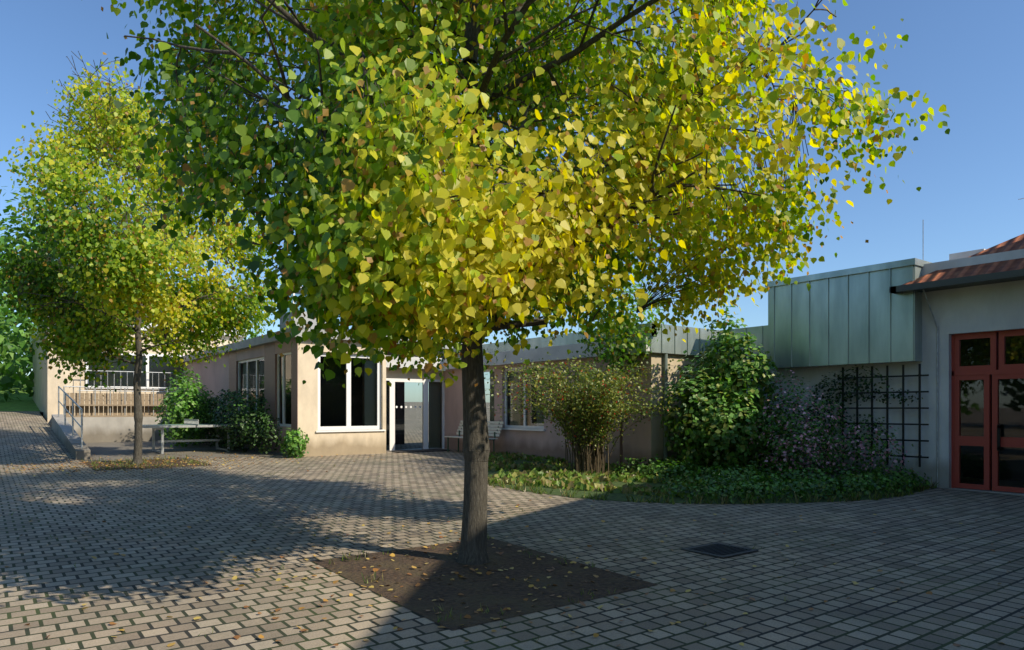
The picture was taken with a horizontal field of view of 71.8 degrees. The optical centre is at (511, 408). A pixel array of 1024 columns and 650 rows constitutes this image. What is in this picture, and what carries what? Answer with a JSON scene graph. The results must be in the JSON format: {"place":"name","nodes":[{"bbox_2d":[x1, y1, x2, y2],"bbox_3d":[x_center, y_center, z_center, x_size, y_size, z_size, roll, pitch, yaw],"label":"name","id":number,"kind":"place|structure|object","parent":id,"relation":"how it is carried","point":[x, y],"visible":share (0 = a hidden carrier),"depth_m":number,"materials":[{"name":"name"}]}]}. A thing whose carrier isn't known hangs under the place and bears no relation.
{"place":"outdoors","nodes":[
{"label":"outdoors","id":0,"kind":"place"},
{"bbox_2d":[0,381,42,415],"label":"lawn","id":1,"kind":"structure","parent":0,"point":[25,402],"depth_m":31.55,"materials":[{"name":"green plant"}]},
{"bbox_2d":[0,411,75,462],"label":"ramp paving","id":2,"kind":"structure","parent":0,"point":[28,436],"depth_m":19.81,"materials":[{"name":"grey stone"}]},
{"bbox_2d":[66,393,166,416],"bbox_3d":[-13.359,-0.130,23.960,3.100,0.800,0.350,0,0,-37],"label":"slatted panel","id":3,"kind":"object","parent":2,"relation":"on","point":[148,405],"visible":0.71,"depth_m":23.91,"materials":[{"name":"brown wood"}]},
{"bbox_2d":[52,414,168,459],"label":"ramp retaining wall","id":4,"kind":"structure","parent":0,"point":[108,429],"depth_m":23.41,"materials":[{"name":"grey concrete"}]},
{"bbox_2d":[183,340,290,454],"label":"wall","id":5,"kind":"structure","parent":0,"point":[214,376],"depth_m":24.19,"materials":[{"name":"beige paint"}]},
{"bbox_2d":[298,339,443,456],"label":"cream pavilion walls","id":6,"kind":"structure","parent":0,"point":[341,443],"depth_m":18.94,"materials":[{"name":"beige paint"}]},
{"bbox_2d":[181,312,483,362],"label":"roof fascia","id":7,"kind":"structure","parent":6,"relation":"attached to","point":[257,341],"depth_m":20.49,"materials":[{"name":"grey metal"}]},
{"bbox_2d":[238,352,544,449],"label":"window frames","id":8,"kind":"structure","parent":6,"relation":"in","point":[348,427],"depth_m":19.83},
{"bbox_2d":[243,358,543,447],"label":"pavilion curtains","id":9,"kind":"object","parent":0,"point":[434,410],"visible":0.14,"depth_m":20.00,"materials":[{"name":"grey fabric"}]},
{"bbox_2d":[0,402,1023,649],"bbox_3d":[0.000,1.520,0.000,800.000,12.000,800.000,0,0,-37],"label":"paved courtyard","id":10,"kind":"structure","parent":0,"point":[164,568],"depth_m":6.73,"materials":[{"name":"grey stone"}]},
{"bbox_2d":[58,386,167,448],"bbox_3d":[-12.675,0.111,20.772,2.834,1.716,7.822,0,0,-12],"label":"railing","id":11,"kind":"object","parent":10,"relation":"on","point":[64,405],"visible":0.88,"depth_m":22.27,"materials":[{"name":"grey metal"}]},
{"bbox_2d":[0,186,264,402],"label":"trees","id":12,"kind":"object","parent":10,"relation":"on","point":[15,368],"visible":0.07,"depth_m":35.57,"materials":[{"name":"green plant"}]},
{"bbox_2d":[33,327,242,433],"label":"building wall","id":13,"kind":"structure","parent":10,"relation":"on","point":[47,383],"depth_m":27.43,"materials":[{"name":"beige paint"}]},
{"bbox_2d":[77,370,185,391],"bbox_3d":[-14.143,-1.055,27.658,4.900,0.781,0.036,0,0,-37],"label":"building balcony rail","id":14,"kind":"object","parent":13,"relation":"attached to","point":[127,381],"visible":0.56,"depth_m":27.17,"materials":[{"name":"grey metal"}]},
{"bbox_2d":[30,316,246,389],"bbox_3d":[-16.942,-2.080,31.622,7.200,2.600,9.300,0,0,-37],"label":"window frame","id":15,"kind":"object","parent":13,"relation":"attached to","point":[147,357],"visible":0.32,"depth_m":27.89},
{"bbox_2d":[84,458,209,470],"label":"fallen leaves","id":16,"kind":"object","parent":10,"relation":"on","point":[154,462],"visible":0.6,"depth_m":15.92,"materials":[{"name":"brown plant"}]},
{"bbox_2d":[0,51,294,463],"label":"linden tree","id":17,"kind":"object","parent":10,"relation":"on","point":[126,281],"depth_m":15.05,"materials":[{"name":"green plant"}]},
{"bbox_2d":[85,441,285,461],"bbox_3d":[-10.048,1.174,20.977,4.800,0.126,8.400,0,0,-37],"label":"concrete pad","id":18,"kind":"object","parent":10,"relation":"on","point":[112,450],"visible":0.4,"depth_m":19.80,"materials":[{"name":"grey concrete"}]},
{"bbox_2d":[151,364,211,446],"bbox_3d":[-10.261,-0.102,22.013,1.712,2.659,2.665,0,0,-24],"label":"bright bush","id":19,"kind":"object","parent":18,"relation":"on","point":[182,409],"visible":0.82,"depth_m":21.57,"materials":[{"name":"green plant"}]},
{"bbox_2d":[142,419,244,453],"bbox_3d":[-9.010,0.743,19.850,2.624,0.915,1.650,0,0,-37],"label":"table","id":20,"kind":"object","parent":18,"relation":"on","point":[189,423],"visible":0.85,"depth_m":19.62,"materials":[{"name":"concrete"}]},
{"bbox_2d":[176,389,281,454],"bbox_3d":[-9.120,0.261,21.896,1.480,1.943,8.880,0,0,-37],"label":"hedge","id":21,"kind":"object","parent":18,"relation":"on","point":[218,414],"visible":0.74,"depth_m":19.66,"materials":[{"name":"green plant"}]},
{"bbox_2d":[229,338,297,456],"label":"pavilion granite piers","id":22,"kind":"structure","parent":10,"relation":"on","point":[270,375],"depth_m":19.98,"materials":[{"name":"beige stone"}]},
{"bbox_2d":[276,427,308,457],"bbox_3d":[-5.589,0.889,18.128,0.845,0.839,0.737,0,0,-37],"label":"bush","id":23,"kind":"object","parent":10,"relation":"on","point":[290,444],"depth_m":17.99,"materials":[{"name":"green plant"}]},
{"bbox_2d":[249,355,536,444],"bbox_3d":[-0.041,-0.080,22.445,13.050,3.400,14.100,0,0,-37],"label":"dark pavilion interior","id":24,"kind":"object","parent":10,"relation":"on","point":[333,402],"visible":0.07,"depth_m":20.30,"materials":[{"name":"black"}]},
{"bbox_2d":[386,448,450,451],"bbox_3d":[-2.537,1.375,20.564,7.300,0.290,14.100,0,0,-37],"label":"threshold","id":25,"kind":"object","parent":10,"relation":"on","point":[414,449],"depth_m":21.44,"materials":[{"name":"grey concrete"}]},
{"bbox_2d":[391,449,450,452],"bbox_3d":[-2.762,1.234,20.864,1.700,0.016,0.850,0,0,-37],"label":"doorstep","id":26,"kind":"object","parent":10,"relation":"on","point":[419,450],"visible":0.86,"depth_m":20.85,"materials":[{"name":"grey concrete"}]},
{"bbox_2d":[444,420,503,451],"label":"white bench slats","id":27,"kind":"object","parent":10,"relation":"on","point":[492,425],"visible":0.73,"depth_m":19.70,"materials":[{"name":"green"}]},
{"bbox_2d":[9,456,938,642],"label":"grass tufts","id":28,"kind":"object","parent":10,"relation":"on","point":[896,493],"visible":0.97,"depth_m":10.88,"materials":[{"name":"green plant"}]},
{"bbox_2d":[313,537,657,629],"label":"tree pit soil","id":29,"kind":"structure","parent":10,"relation":"on","point":[475,588],"depth_m":5.92,"materials":[{"name":"brown soil"}]},
{"bbox_2d":[83,0,949,564],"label":"linden tree","id":30,"kind":"object","parent":29,"relation":"in","point":[381,246],"depth_m":5.44,"materials":[{"name":"plant"}]},
{"bbox_2d":[0,448,1023,649],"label":"fallen leaves","id":31,"kind":"object","parent":10,"relation":"on","point":[466,615],"visible":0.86,"depth_m":6.34,"materials":[{"name":"yellow plant"}]},
{"bbox_2d":[488,460,930,503],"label":"garden bed soil","id":32,"kind":"structure","parent":10,"relation":"on","point":[620,497],"depth_m":11.58,"materials":[{"name":"brown soil"}]},
{"bbox_2d":[483,352,695,475],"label":"rosehip shrub stems","id":33,"kind":"object","parent":32,"relation":"on","point":[588,412],"visible":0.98,"depth_m":14.36,"materials":[{"name":"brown bark"}]},
{"bbox_2d":[488,451,737,498],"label":"grass tufts","id":34,"kind":"object","parent":32,"relation":"on","point":[550,473],"visible":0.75,"depth_m":13.45,"materials":[{"name":"green plant"}]},
{"bbox_2d":[657,305,794,477],"bbox_3d":[4.394,-0.351,14.678,2.779,3.658,2.830,0,0,-37],"label":"tall green shrub","id":35,"kind":"object","parent":32,"relation":"on","point":[712,423],"visible":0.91,"depth_m":14.18,"materials":[{"name":"green plant"}]},
{"bbox_2d":[609,454,931,502],"bbox_3d":[4.896,1.213,13.011,5.643,0.531,4.891,0,0,-2],"label":"groundcover bed","id":36,"kind":"object","parent":32,"relation":"on","point":[824,484],"visible":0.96,"depth_m":11.83,"materials":[{"name":"green plant"}]},
{"bbox_2d":[745,369,914,480],"bbox_3d":[5.770,0.298,13.543,2.375,2.239,3.174,0,0,-37],"label":"bush","id":37,"kind":"object","parent":32,"relation":"on","point":[803,439],"visible":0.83,"depth_m":13.36,"materials":[{"name":"green plant"}]},
{"bbox_2d":[681,542,758,558],"bbox_3d":[2.124,1.444,7.235,0.580,0.014,0.520,0,0,-37],"label":"drain frame","id":38,"kind":"object","parent":10,"relation":"in","point":[718,556],"visible":1,"depth_m":7.17,"materials":[{"name":"grey metal"}]},
{"bbox_2d":[690,544,749,555],"bbox_3d":[2.130,1.444,7.227,0.500,0.011,0.420,0,0,-37],"label":"drain grate","id":39,"kind":"object","parent":38,"relation":"in","point":[721,549],"visible":0.95,"depth_m":7.25,"materials":[{"name":"grey metal"}]},
{"bbox_2d":[746,249,1023,495],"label":"wall","id":40,"kind":"structure","parent":10,"relation":"on","point":[986,308],"depth_m":12.99,"materials":[{"name":"white paint"}]},
{"bbox_2d":[439,258,931,368],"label":"hall zinc cladding","id":41,"kind":"structure","parent":40,"relation":"attached to","point":[861,315],"depth_m":14.17,"materials":[{"name":"green metal"}]},
{"bbox_2d":[837,364,928,466],"bbox_3d":[7.130,0.120,13.606,0.155,1.900,1.710,0,0,-37],"label":"trellis","id":42,"kind":"object","parent":40,"relation":"attached to","point":[919,424],"visible":0.8,"depth_m":13.40,"materials":[{"name":"black metal"}]},
{"bbox_2d":[923,290,937,486],"bbox_3d":[7.601,-0.382,12.845,0.329,3.604,0.024,0,0,-12],"label":"downspout","id":43,"kind":"object","parent":40,"relation":"attached to","point":[937,379],"visible":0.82,"depth_m":12.87,"materials":[{"name":"grey metal"}]},
{"bbox_2d":[889,269,1023,293],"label":"rain gutter","id":44,"kind":"object","parent":40,"relation":"attached to","point":[985,279],"visible":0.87,"depth_m":12.17,"materials":[{"name":"metal"}]},
{"bbox_2d":[903,234,1023,284],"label":"hall roof tiles","id":45,"kind":"object","parent":40,"relation":"on","point":[1015,243],"visible":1,"depth_m":12.41,"materials":[{"name":"tile"}]},
{"bbox_2d":[951,329,1023,492],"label":"red door frames","id":46,"kind":"structure","parent":40,"relation":"attached to","point":[959,372],"depth_m":12.37,"materials":[{"name":"red wood"}]},
{"bbox_2d":[961,332,1023,481],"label":"dark hall interior","id":47,"kind":"object","parent":46,"relation":"in","point":[975,352],"visible":0.2,"depth_m":14.39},
{"bbox_2d":[997,425,1000,450],"bbox_3d":[8.400,0.495,12.190,0.070,0.450,0.040,0,0,-37],"label":"door handle","id":48,"kind":"object","parent":46,"relation":"attached to","point":[998,437],"visible":1,"depth_m":12.17,"materials":[{"name":"metal"}]},
{"bbox_2d":[967,479,1023,489],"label":"hall interior floor","id":49,"kind":"structure","parent":10,"relation":"on","point":[1011,483],"depth_m":13.61,"materials":[{"name":"brown"}]},
{"bbox_2d":[0,0,1023,401],"label":"sky","id":50,"kind":"structure","parent":0,"point":[966,56],"materials":[{"name":"blue"}]},
{"bbox_2d":[441,353,650,466],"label":"wall","id":51,"kind":"structure","parent":0,"point":[636,443],"depth_m":18.07,"materials":[{"name":"beige paint"}]},
{"bbox_2d":[386,336,696,369],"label":"roof fascia","id":52,"kind":"structure","parent":51,"relation":"on","point":[558,353],"depth_m":17.93,"materials":[{"name":"grey metal"}]},
{"bbox_2d":[578,273,664,466],"bbox_3d":[2.341,-0.821,15.540,2.119,4.354,2.090,0,0,-37],"label":"young tree","id":53,"kind":"object","parent":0,"point":[608,353],"depth_m":15.10,"materials":[{"name":"green plant"}]},
{"bbox_2d":[651,353,709,467],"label":"wall","id":54,"kind":"structure","parent":0,"point":[656,433],"depth_m":15.48,"materials":[{"name":"beige paint"}]},
{"bbox_2d":[662,354,668,470],"bbox_3d":[3.361,0.095,15.480,0.150,2.610,0.143,0,0,-37],"label":"downpipe","id":55,"kind":"object","parent":54,"relation":"attached to","point":[665,385],"visible":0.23,"depth_m":15.44,"materials":[{"name":"grey metal"}]},
{"bbox_2d":[949,249,985,259],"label":"hall upper block","id":56,"kind":"structure","parent":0,"point":[959,255],"depth_m":13.63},
{"bbox_2d":[923,198,1023,259],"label":"hall lightning rods","id":57,"kind":"object","parent":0,"point":[923,236],"visible":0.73,"depth_m":13.37,"materials":[{"name":"grey metal"}]}
]}

